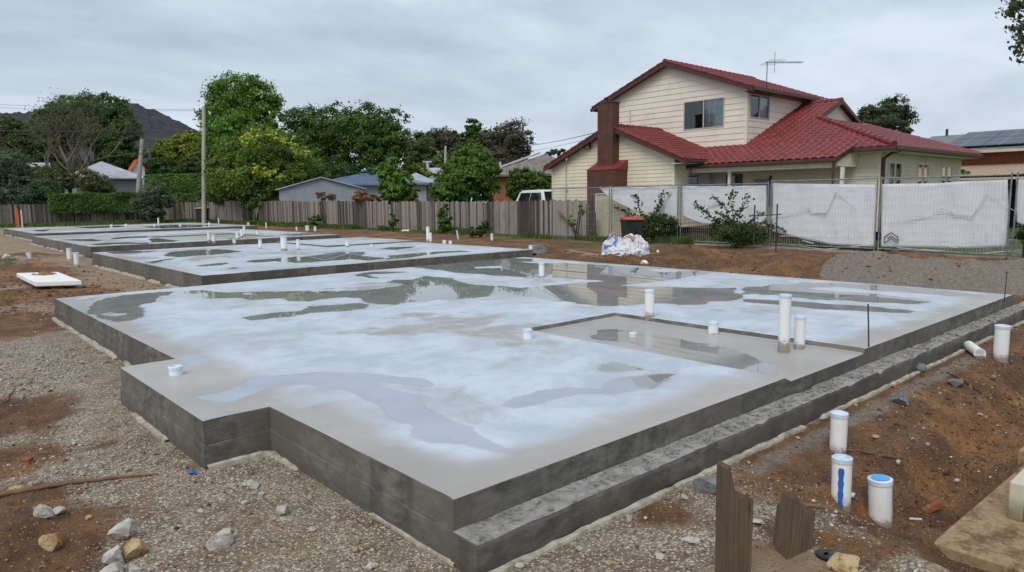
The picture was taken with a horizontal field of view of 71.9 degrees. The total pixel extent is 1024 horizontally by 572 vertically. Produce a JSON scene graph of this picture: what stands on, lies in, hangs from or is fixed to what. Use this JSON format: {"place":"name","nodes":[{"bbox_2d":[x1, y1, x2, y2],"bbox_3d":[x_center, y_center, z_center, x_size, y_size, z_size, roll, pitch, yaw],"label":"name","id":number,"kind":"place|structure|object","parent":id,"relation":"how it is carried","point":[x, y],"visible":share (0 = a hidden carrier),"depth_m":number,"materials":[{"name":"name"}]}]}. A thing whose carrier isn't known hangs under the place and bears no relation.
{"place":"outdoors","nodes":[
{"label":"outdoors","id":0,"kind":"place"},
{"bbox_2d":[0,102,281,204],"bbox_3d":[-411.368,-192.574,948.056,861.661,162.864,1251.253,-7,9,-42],"label":"hill","id":1,"kind":"structure","parent":0,"point":[156,122],"depth_m":994.93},
{"bbox_2d":[0,218,995,251],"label":"grass","id":2,"kind":"structure","parent":0,"point":[684,239],"depth_m":36.34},
{"bbox_2d":[0,207,1023,571],"bbox_3d":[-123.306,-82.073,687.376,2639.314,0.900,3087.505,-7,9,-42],"label":"ground","id":3,"kind":"structure","parent":0,"point":[92,397],"depth_m":4.60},
{"bbox_2d":[0,148,40,222],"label":"olive tree","id":4,"kind":"object","parent":3,"relation":"on","point":[14,171],"visible":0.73,"depth_m":61.25,"materials":[{"name":"green plant"}]},
{"bbox_2d":[3,177,63,208],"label":"spreading bush","id":5,"kind":"object","parent":3,"relation":"on","point":[34,192],"visible":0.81,"depth_m":60.72,"materials":[{"name":"green plant"}]},
{"bbox_2d":[0,112,67,166],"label":"pine tree","id":6,"kind":"object","parent":3,"relation":"on","point":[33,150],"visible":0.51,"depth_m":90.49,"materials":[{"name":"green plant"}]},
{"bbox_2d":[33,504,53,518],"bbox_3d":[-2.483,1.200,3.746,0.102,0.092,0.056,-1,7,-3],"label":"rock","id":7,"kind":"object","parent":3,"relation":"on","point":[42,511],"visible":0.94,"depth_m":3.72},
{"bbox_2d":[17,271,81,288],"bbox_3d":[-9.870,-0.139,15.016,0.747,0.274,2.732,-7,9,-42],"label":"foam sheet","id":8,"kind":"object","parent":3,"relation":"on","point":[56,280],"visible":0.99,"depth_m":14.48,"materials":[{"name":"white plastic"}]},
{"bbox_2d":[38,533,62,551],"bbox_3d":[-2.248,1.249,3.448,0.121,0.100,0.077,0,7,2],"label":"rock","id":9,"kind":"object","parent":3,"relation":"on","point":[50,542],"visible":1,"depth_m":3.41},
{"bbox_2d":[26,164,79,192],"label":"olive bush","id":10,"kind":"object","parent":3,"relation":"on","point":[44,171],"visible":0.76,"depth_m":67.50,"materials":[{"name":"green plant"}]},
{"bbox_2d":[0,92,149,217],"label":"bare tree","id":11,"kind":"object","parent":3,"relation":"on","point":[67,161],"visible":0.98,"depth_m":68.78,"materials":[{"name":"brown plant"}]},
{"bbox_2d":[0,473,157,496],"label":"branch","id":12,"kind":"object","parent":3,"relation":"on","point":[35,488],"visible":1,"depth_m":4.29,"materials":[{"name":"brown plant"}]},
{"bbox_2d":[27,88,144,170],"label":"oak tree","id":13,"kind":"object","parent":3,"relation":"on","point":[126,146],"visible":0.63,"depth_m":82.83,"materials":[{"name":"green plant"}]},
{"bbox_2d":[0,202,184,223],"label":"paling fence","id":14,"kind":"object","parent":3,"relation":"on","point":[36,215],"visible":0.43,"depth_m":60.38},
{"bbox_2d":[69,168,118,213],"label":"olive bush","id":15,"kind":"object","parent":3,"relation":"on","point":[93,181],"visible":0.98,"depth_m":66.45,"materials":[{"name":"green plant"}]},
{"bbox_2d":[44,191,145,219],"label":"clipped hedge","id":16,"kind":"object","parent":3,"relation":"on","point":[90,202],"visible":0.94,"depth_m":61.26,"materials":[{"name":"green plant"}]},
{"bbox_2d":[38,147,152,179],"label":"dark tree","id":17,"kind":"object","parent":3,"relation":"on","point":[129,161],"visible":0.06,"depth_m":87.17,"materials":[{"name":"green plant"}]},
{"bbox_2d":[64,161,143,218],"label":"cottage","id":18,"kind":"structure","parent":3,"relation":"on","point":[126,179],"depth_m":75.08,"materials":[{"name":"metal"}]},
{"bbox_2d":[99,562,123,571],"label":"rock","id":19,"kind":"object","parent":3,"relation":"on","point":[115,567],"visible":1,"depth_m":3.21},
{"bbox_2d":[102,545,125,564],"bbox_3d":[-1.884,1.280,3.331,0.089,0.108,0.101,-7,9,-42],"label":"rock","id":20,"kind":"object","parent":3,"relation":"on","point":[112,555],"visible":0.92,"depth_m":3.31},
{"bbox_2d":[107,518,132,539],"bbox_3d":[-1.982,1.234,3.577,0.111,0.109,0.089,-3,7,-19],"label":"rock","id":21,"kind":"object","parent":3,"relation":"on","point":[121,530],"visible":1,"depth_m":3.55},
{"bbox_2d":[3,223,257,240],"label":"concrete slab","id":22,"kind":"structure","parent":3,"relation":"on","point":[25,233],"depth_m":38.15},
{"bbox_2d":[122,538,149,561],"bbox_3d":[-1.812,1.279,3.397,0.101,0.093,0.117,0,7,9],"label":"rock","id":23,"kind":"object","parent":3,"relation":"on","point":[133,548],"visible":0.96,"depth_m":3.38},
{"bbox_2d":[136,139,145,192],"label":"power pole","id":24,"kind":"object","parent":3,"relation":"on","point":[139,174],"visible":0.58,"depth_m":71.56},
{"bbox_2d":[126,179,176,221],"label":"round bush","id":25,"kind":"object","parent":3,"relation":"on","point":[155,200],"visible":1,"depth_m":60.52,"materials":[{"name":"green plant"}]},
{"bbox_2d":[146,130,207,215],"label":"lime tree","id":26,"kind":"object","parent":3,"relation":"on","point":[178,148],"visible":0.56,"depth_m":90.62,"materials":[{"name":"green plant"}]},
{"bbox_2d":[147,155,207,193],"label":"cypress tree","id":27,"kind":"object","parent":3,"relation":"on","point":[192,164],"visible":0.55,"depth_m":79.14,"materials":[{"name":"green plant"}]},
{"bbox_2d":[143,172,212,214],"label":"tall hedge","id":28,"kind":"object","parent":3,"relation":"on","point":[173,180],"visible":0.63,"depth_m":66.95,"materials":[{"name":"green plant"}]},
{"bbox_2d":[30,228,340,257],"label":"concrete slab","id":29,"kind":"structure","parent":3,"relation":"on","point":[85,245],"depth_m":26.86,"materials":[{"name":"concrete"}]},
{"bbox_2d":[194,106,208,222],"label":"power pole","id":30,"kind":"object","parent":3,"relation":"on","point":[204,206],"visible":0.92,"depth_m":58.08,"materials":[{"name":"grey wood"}]},
{"bbox_2d":[184,200,245,220],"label":"paling fence","id":31,"kind":"object","parent":3,"relation":"on","point":[231,210],"visible":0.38,"depth_m":59.94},
{"bbox_2d":[205,528,232,550],"bbox_3d":[-1.461,1.268,3.527,0.130,0.092,0.108,-7,9,-42],"label":"rock","id":32,"kind":"object","parent":3,"relation":"on","point":[222,538],"visible":1,"depth_m":3.49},
{"bbox_2d":[201,175,242,205],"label":"dark shrub","id":33,"kind":"object","parent":3,"relation":"on","point":[217,200],"visible":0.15,"depth_m":59.59,"materials":[{"name":"green plant"}]},
{"bbox_2d":[209,106,255,200],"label":"fruit tree","id":34,"kind":"object","parent":3,"relation":"on","point":[231,123],"visible":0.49,"depth_m":59.36,"materials":[{"name":"green plant"}]},
{"bbox_2d":[192,70,291,219],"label":"maple tree","id":35,"kind":"object","parent":3,"relation":"on","point":[221,96],"visible":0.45,"depth_m":65.69,"materials":[{"name":"green plant"}]},
{"bbox_2d":[230,186,278,220],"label":"dark ivy","id":36,"kind":"object","parent":3,"relation":"on","point":[249,199],"visible":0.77,"depth_m":54.00,"materials":[{"name":"green plant"}]},
{"bbox_2d":[191,121,330,218],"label":"wattle tree","id":37,"kind":"object","parent":3,"relation":"on","point":[270,164],"visible":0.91,"depth_m":55.23,"materials":[{"name":"green plant"}]},
{"bbox_2d":[92,237,532,287],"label":"concrete slab","id":38,"kind":"structure","parent":3,"relation":"on","point":[181,267],"depth_m":17.00,"materials":[{"name":"concrete"}]},
{"bbox_2d":[275,177,365,220],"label":"garage","id":39,"kind":"structure","parent":3,"relation":"on","point":[307,190],"depth_m":52.58,"materials":[{"name":"grey metal"}]},
{"bbox_2d":[315,190,336,223],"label":"red tipped bush","id":40,"kind":"object","parent":3,"relation":"on","point":[330,197],"visible":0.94,"depth_m":46.08,"materials":[{"name":"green plant"}]},
{"bbox_2d":[284,154,379,186],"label":"hedge tree","id":41,"kind":"object","parent":3,"relation":"on","point":[331,167],"visible":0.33,"depth_m":64.86,"materials":[{"name":"green plant"}]},
{"bbox_2d":[279,100,416,171],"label":"elm tree","id":42,"kind":"object","parent":3,"relation":"on","point":[356,124],"visible":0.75,"depth_m":70.45,"materials":[{"name":"green plant"}]},
{"bbox_2d":[351,190,381,202],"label":"red tipped bush","id":43,"kind":"object","parent":3,"relation":"on","point":[359,196],"visible":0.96,"depth_m":42.77,"materials":[{"name":"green plant"}]},
{"bbox_2d":[332,173,428,218],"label":"house","id":44,"kind":"structure","parent":3,"relation":"on","point":[368,182],"depth_m":61.64,"materials":[{"name":"grey metal"}]},
{"bbox_2d":[375,156,417,206],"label":"slender tree","id":45,"kind":"object","parent":3,"relation":"on","point":[393,185],"visible":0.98,"depth_m":42.62,"materials":[{"name":"green plant"}]},
{"bbox_2d":[401,184,420,201],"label":"slender tree","id":46,"kind":"object","parent":3,"relation":"on","point":[410,195],"visible":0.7,"depth_m":43.30,"materials":[{"name":"green plant"}]},
{"bbox_2d":[406,161,437,177],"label":"poplar tree","id":47,"kind":"object","parent":3,"relation":"on","point":[413,168],"visible":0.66,"depth_m":73.32,"materials":[{"name":"green plant"}]},
{"bbox_2d":[405,173,438,214],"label":"house","id":48,"kind":"structure","parent":3,"relation":"on","point":[417,176],"depth_m":65.93,"materials":[{"name":"grey metal"}]},
{"bbox_2d":[258,199,589,236],"bbox_3d":[-8.121,-4.243,41.822,0.172,1.836,33.750,-7,9,-42],"label":"paling fence","id":49,"kind":"object","parent":3,"relation":"on","point":[512,217],"visible":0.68,"depth_m":36.90,"materials":[{"name":"wood"}]},
{"bbox_2d":[399,130,451,171],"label":"roadside tree","id":50,"kind":"object","parent":3,"relation":"on","point":[421,154],"visible":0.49,"depth_m":90.85,"materials":[{"name":"green plant"}]},
{"bbox_2d":[417,125,465,155],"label":"gum tree","id":51,"kind":"object","parent":3,"relation":"on","point":[448,139],"visible":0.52,"depth_m":118.39,"materials":[{"name":"green plant"}]},
{"bbox_2d":[435,204,452,232],"bbox_3d":[-3.325,-3.328,34.779,0.847,1.514,0.931,1,7,14],"label":"fence creeper","id":52,"kind":"object","parent":3,"relation":"on","point":[444,223],"visible":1,"depth_m":34.66,"materials":[{"name":"green plant"}]},
{"bbox_2d":[422,142,502,201],"bbox_3d":[-2.747,-5.546,40.050,4.439,5.325,3.888,-5,8,-29],"label":"acacia tree","id":53,"kind":"object","parent":3,"relation":"on","point":[474,168],"visible":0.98,"depth_m":39.26,"materials":[{"name":"green plant"}]},
{"bbox_2d":[458,118,483,146],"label":"cedar tree","id":54,"kind":"object","parent":3,"relation":"on","point":[472,135],"visible":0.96,"depth_m":99.56,"materials":[{"name":"green plant"}]},
{"bbox_2d":[467,220,492,236],"bbox_3d":[-1.444,-2.547,31.482,1.177,0.771,0.764,-2,7,-8],"label":"fence weed","id":55,"kind":"object","parent":3,"relation":"on","point":[483,228],"visible":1,"depth_m":31.41,"materials":[{"name":"green plant"}]},
{"bbox_2d":[459,116,536,167],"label":"gum tree","id":56,"kind":"object","parent":3,"relation":"on","point":[502,147],"visible":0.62,"depth_m":103.36,"materials":[{"name":"green plant"}]},
{"bbox_2d":[0,245,1023,571],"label":"soil clods","id":57,"kind":"object","parent":3,"relation":"on","point":[96,287],"visible":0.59,"depth_m":5.32,"materials":[{"name":"soil"}]},
{"bbox_2d":[503,166,551,200],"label":"citrus tree","id":58,"kind":"object","parent":3,"relation":"on","point":[520,180],"visible":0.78,"depth_m":43.49,"materials":[{"name":"green plant"}]},
{"bbox_2d":[516,190,550,214],"bbox_3d":[1.787,-3.905,36.493,1.889,2.120,4.650,-4,8,-28],"label":"parked car","id":59,"kind":"object","parent":3,"relation":"on","point":[532,195],"visible":0.1,"depth_m":35.92,"materials":[{"name":"white paint"}]},
{"bbox_2d":[52,257,1023,571],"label":"concrete slab","id":60,"kind":"structure","parent":3,"relation":"on","point":[580,413],"depth_m":5.72,"materials":[{"name":"concrete"}]},
{"bbox_2d":[168,364,182,375],"bbox_3d":[-2.719,0.710,5.714,0.109,0.134,0.109,-7,9,-42],"label":"plumbing pipe","id":61,"kind":"object","parent":60,"relation":"on","point":[175,370],"visible":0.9,"depth_m":5.67,"materials":[{"name":"white plastic"}]},
{"bbox_2d":[644,289,654,320],"bbox_3d":[1.586,0.229,8.158,0.115,0.377,0.115,-7,9,-42],"label":"plumbing pipe","id":62,"kind":"object","parent":60,"relation":"on","point":[649,303],"visible":0.94,"depth_m":8.11,"materials":[{"name":"white plastic"}]},
{"bbox_2d":[778,293,791,352],"bbox_3d":[2.471,0.366,6.408,0.112,0.589,0.112,-7,9,-42],"label":"plumbing pipe","id":63,"kind":"object","parent":60,"relation":"on","point":[784,322],"visible":0.94,"depth_m":6.37,"materials":[{"name":"white plastic"}]},
{"bbox_2d":[794,315,805,349],"bbox_3d":[2.675,0.456,6.569,0.104,0.365,0.104,-7,9,-42],"label":"plumbing pipe","id":64,"kind":"object","parent":60,"relation":"on","point":[799,331],"visible":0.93,"depth_m":6.53,"materials":[{"name":"white plastic"}]},
{"bbox_2d":[567,205,585,239],"bbox_3d":[2.600,-2.541,28.256,0.794,1.422,0.460,-1,7,-3],"label":"fence weed","id":65,"kind":"object","parent":3,"relation":"on","point":[580,213],"visible":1,"depth_m":28.23,"materials":[{"name":"green plant"}]},
{"bbox_2d":[551,186,609,236],"bbox_3d":[2.827,-3.063,29.599,0.040,2.180,3.279,-7,9,-42],"label":"fence panel","id":66,"kind":"object","parent":3,"relation":"on","point":[557,194],"visible":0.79,"depth_m":29.48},
{"bbox_2d":[586,211,595,235],"bbox_3d":[3.267,-2.516,29.404,0.515,1.175,0.164,3,8,31],"label":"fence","id":67,"kind":"object","parent":3,"relation":"on","point":[592,226],"visible":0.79,"depth_m":29.30,"materials":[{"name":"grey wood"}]},
{"bbox_2d":[595,193,630,236],"bbox_3d":[4.150,-2.887,29.060,0.080,1.870,1.871,-7,9,-42],"label":"steel fence","id":68,"kind":"object","parent":3,"relation":"on","point":[602,205],"visible":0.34,"depth_m":29.30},
{"bbox_2d":[602,232,624,251],"bbox_3d":[2.890,-1.139,20.003,0.701,0.778,0.556,0,7,7],"label":"plastic bag","id":69,"kind":"object","parent":3,"relation":"on","point":[613,240],"visible":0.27,"depth_m":19.87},
{"bbox_2d":[601,245,646,256],"bbox_3d":[3.157,-0.964,19.730,1.216,0.363,1.195,-7,9,-42],"label":"plastic bag","id":70,"kind":"object","parent":3,"relation":"on","point":[621,250],"visible":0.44,"depth_m":19.47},
{"bbox_2d":[619,217,644,236],"bbox_3d":[4.188,-1.938,24.792,0.682,0.974,0.842,-2,7,-8],"label":"wheelie bin","id":71,"kind":"object","parent":3,"relation":"on","point":[632,225],"visible":0.6,"depth_m":24.45,"materials":[{"name":"plastic"}]},
{"bbox_2d":[621,234,649,253],"bbox_3d":[3.435,-1.156,20.184,1.068,0.708,0.781,-1,7,-4],"label":"plastic bag","id":72,"kind":"object","parent":3,"relation":"on","point":[637,241],"visible":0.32,"depth_m":19.95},
{"bbox_2d":[611,184,678,239],"bbox_3d":[5.040,-2.789,27.155,0.040,2.180,3.190,-7,9,-42],"label":"fence panel","id":73,"kind":"object","parent":3,"relation":"on","point":[677,185],"visible":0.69,"depth_m":27.07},
{"bbox_2d":[600,186,676,220],"bbox_3d":[4.838,-3.151,27.459,0.059,1.464,3.868,-7,9,-42],"label":"fence banner","id":74,"kind":"object","parent":73,"relation":"hanging from","point":[669,204],"visible":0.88,"depth_m":27.00,"materials":[{"name":"fabric"}]},
{"bbox_2d":[614,190,681,242],"bbox_3d":[5.052,-2.589,26.257,2.506,1.968,1.348,1,7,16],"label":"rose shrub","id":75,"kind":"object","parent":3,"relation":"on","point":[651,222],"visible":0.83,"depth_m":26.02,"materials":[{"name":"green plant"}]},
{"bbox_2d":[693,476,715,494],"bbox_3d":[1.128,1.161,4.087,0.162,0.117,0.105,1,7,16],"label":"rock","id":76,"kind":"object","parent":3,"relation":"on","point":[705,485],"visible":0.67,"depth_m":4.05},
{"bbox_2d":[680,181,768,246],"bbox_3d":[7.299,-2.485,24.589,0.040,2.210,3.501,-7,9,-40],"label":"fence panel","id":77,"kind":"object","parent":3,"relation":"on","point":[681,185],"visible":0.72,"depth_m":24.74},
{"bbox_2d":[682,185,766,224],"bbox_3d":[7.318,-2.800,24.618,0.090,1.414,3.373,-7,9,-40],"label":"fence banner","id":78,"kind":"object","parent":77,"relation":"attached to","point":[701,195],"visible":0.73,"depth_m":24.59,"materials":[{"name":"fabric"}]},
{"bbox_2d":[715,461,753,571],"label":"timber stump","id":79,"kind":"object","parent":3,"relation":"on","point":[733,529],"visible":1,"depth_m":3.01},
{"bbox_2d":[693,189,787,247],"bbox_3d":[7.357,-2.146,23.070,2.930,2.017,1.670,-3,7,-14],"label":"rose shrub","id":80,"kind":"object","parent":3,"relation":"on","point":[728,227],"visible":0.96,"depth_m":22.89,"materials":[{"name":"green plant"}]},
{"bbox_2d":[543,59,982,239],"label":"weatherboard house","id":81,"kind":"structure","parent":3,"relation":"on","point":[667,122],"depth_m":29.60,"materials":[{"name":"wood"}]},
{"bbox_2d":[688,172,711,185],"bbox_3d":[7.623,-3.892,29.515,1.679,1.661,0.535,-7,9,-42],"label":"window","id":82,"kind":"structure","parent":81,"relation":"in","point":[693,178],"depth_m":29.26,"materials":[{"name":"glass"}]},
{"bbox_2d":[683,97,724,130],"bbox_3d":[8.496,-7.481,30.826,0.535,1.240,2.030,-7,9,-42],"label":"window","id":83,"kind":"structure","parent":81,"relation":"in","point":[705,113],"depth_m":30.70,"materials":[{"name":"glass"}]},
{"bbox_2d":[749,93,769,119],"bbox_3d":[10.280,-7.570,29.965,1.617,0.970,0.535,-7,9,-42],"label":"window","id":84,"kind":"structure","parent":81,"relation":"in","point":[759,104],"depth_m":30.23,"materials":[{"name":"glass"}]},
{"bbox_2d":[887,161,902,183],"bbox_3d":[13.867,-3.807,26.095,1.340,1.573,0.535,-7,9,-42],"label":"window","id":85,"kind":"structure","parent":81,"relation":"in","point":[895,168],"depth_m":25.90,"materials":[{"name":"beige paint"}]},
{"bbox_2d":[916,162,930,182],"bbox_3d":[16.019,-4.082,28.013,1.342,1.591,0.535,-7,9,-42],"label":"window","id":86,"kind":"structure","parent":81,"relation":"in","point":[923,169],"depth_m":27.76,"materials":[{"name":"beige paint"}]},
{"bbox_2d":[940,164,953,182],"bbox_3d":[18.082,-4.323,29.855,1.525,1.563,0.535,-7,9,-42],"label":"window","id":87,"kind":"structure","parent":81,"relation":"in","point":[946,170],"depth_m":29.59,"materials":[{"name":"glass"}]},
{"bbox_2d":[772,490,815,559],"bbox_3d":[1.307,1.150,3.307,0.176,0.405,0.115,-4,8,-22],"label":"timber stump","id":88,"kind":"object","parent":3,"relation":"on","point":[794,527],"visible":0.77,"depth_m":3.26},
{"bbox_2d":[769,176,878,250],"bbox_3d":[9.567,-2.225,21.931,0.040,2.230,3.382,-7,9,-40],"label":"fence panel","id":89,"kind":"object","parent":3,"relation":"on","point":[830,196],"visible":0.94,"depth_m":21.72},
{"bbox_2d":[763,183,875,248],"bbox_3d":[9.527,-2.196,22.082,0.093,2.087,3.606,-7,9,-40],"label":"fence banner","id":90,"kind":"object","parent":89,"relation":"attached to","point":[849,202],"visible":0.98,"depth_m":21.84,"materials":[{"name":"fabric"}]},
{"bbox_2d":[815,549,833,560],"bbox_3d":[1.438,1.231,3.237,0.092,0.010,0.092,-7,9,-42],"label":"rubber disc","id":91,"kind":"object","parent":3,"relation":"on","point":[824,554],"visible":0.84,"depth_m":3.24,"materials":[{"name":"black rubber"}]},
{"bbox_2d":[829,410,848,453],"bbox_3d":[2.211,1.018,4.784,0.116,0.338,0.116,-7,9,-42],"label":"plumbing pipe","id":92,"kind":"object","parent":3,"relation":"on","point":[838,431],"visible":0.93,"depth_m":4.74,"materials":[{"name":"white plastic"}]},
{"bbox_2d":[831,454,852,511],"bbox_3d":[1.886,1.143,4.050,0.118,0.346,0.116,-7,9,-42],"label":"plumbing pipe","id":93,"kind":"object","parent":3,"relation":"on","point":[841,480],"visible":0.96,"depth_m":4.00,"materials":[{"name":"white plastic"}]},
{"bbox_2d":[826,552,859,571],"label":"rock","id":94,"kind":"object","parent":3,"relation":"on","point":[840,562],"visible":1,"depth_m":3.12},
{"bbox_2d":[867,474,892,527],"bbox_3d":[2.154,1.280,4.138,0.141,0.335,0.143,-7,9,-42],"label":"plumbing pipe","id":95,"kind":"object","parent":3,"relation":"on","point":[880,492],"visible":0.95,"depth_m":4.09,"materials":[{"name":"white plastic"}]},
{"bbox_2d":[856,92,921,134],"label":"windswept tree","id":96,"kind":"object","parent":3,"relation":"on","point":[888,113],"visible":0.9,"depth_m":61.37,"materials":[{"name":"green plant"}]},
{"bbox_2d":[891,392,909,405],"bbox_3d":[3.179,0.924,5.779,0.126,0.121,0.132,-7,9,-42],"label":"rock","id":97,"kind":"object","parent":3,"relation":"on","point":[900,398],"visible":1,"depth_m":5.74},
{"bbox_2d":[922,499,943,513],"bbox_3d":[2.617,1.379,4.400,0.113,0.100,0.050,2,7,19],"label":"brick fragment","id":98,"kind":"object","parent":3,"relation":"on","point":[935,505],"visible":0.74,"depth_m":4.38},
{"bbox_2d":[877,172,1012,257],"bbox_3d":[11.687,-1.921,19.295,0.041,2.220,3.293,-6,9,-36],"label":"fence panel","id":99,"kind":"object","parent":3,"relation":"on","point":[951,195],"visible":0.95,"depth_m":19.11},
{"bbox_2d":[881,180,1018,252],"bbox_3d":[11.889,-1.865,19.140,0.098,1.945,3.821,-6,9,-36],"label":"fence banner","id":100,"kind":"object","parent":99,"relation":"attached to","point":[893,210],"visible":1,"depth_m":19.25,"materials":[{"name":"fabric"}]},
{"bbox_2d":[963,341,985,358],"bbox_3d":[4.888,0.673,7.472,0.111,0.110,0.414,2,7,19],"label":"pipe offcut","id":101,"kind":"object","parent":3,"relation":"on","point":[974,350],"visible":1,"depth_m":7.35,"materials":[{"name":"white plastic"}]},
{"bbox_2d":[928,129,1023,226],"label":"brick house","id":102,"kind":"structure","parent":3,"relation":"on","point":[1002,151],"depth_m":34.96,"materials":[{"name":"brick"}]},
{"bbox_2d":[934,446,1023,571],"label":"footpath","id":103,"kind":"structure","parent":3,"relation":"on","point":[986,534],"depth_m":3.50,"materials":[{"name":"concrete"}]},
{"bbox_2d":[1007,468,1023,521],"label":"concrete pit","id":104,"kind":"object","parent":103,"relation":"on","point":[1016,502],"visible":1,"depth_m":3.67,"materials":[{"name":"beige concrete"}]},
{"bbox_2d":[993,324,1010,363],"bbox_3d":[5.046,0.616,7.286,0.144,0.432,0.144,-7,9,-42],"label":"plumbing pipe","id":105,"kind":"object","parent":3,"relation":"on","point":[1001,342],"visible":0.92,"depth_m":7.24,"materials":[{"name":"white plastic"}]},
{"bbox_2d":[995,0,1023,65],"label":"gum tree","id":106,"kind":"object","parent":3,"relation":"on","point":[1016,6],"visible":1,"depth_m":11.19,"materials":[{"name":"green plant"}]},
{"bbox_2d":[1011,172,1023,258],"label":"fence panel","id":107,"kind":"object","parent":3,"relation":"on","point":[1016,194],"visible":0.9,"depth_m":17.78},
{"bbox_2d":[1016,179,1023,224],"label":"fence banner","id":108,"kind":"object","parent":107,"relation":"attached to","point":[1020,210],"visible":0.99,"depth_m":17.76,"materials":[{"name":"fabric"}]},
{"bbox_2d":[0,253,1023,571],"bbox_3d":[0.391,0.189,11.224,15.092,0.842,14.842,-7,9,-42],"label":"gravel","id":109,"kind":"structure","parent":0,"point":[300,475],"depth_m":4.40,"materials":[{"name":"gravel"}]},
{"bbox_2d":[0,0,1023,171],"label":"sky","id":110,"kind":"structure","parent":0,"point":[446,62],"materials":[{"name":"grey"}]},
{"bbox_2d":[492,152,554,202],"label":"house","id":111,"kind":"structure","parent":0,"point":[537,163],"depth_m":51.81,"materials":[{"name":"orange brick"}]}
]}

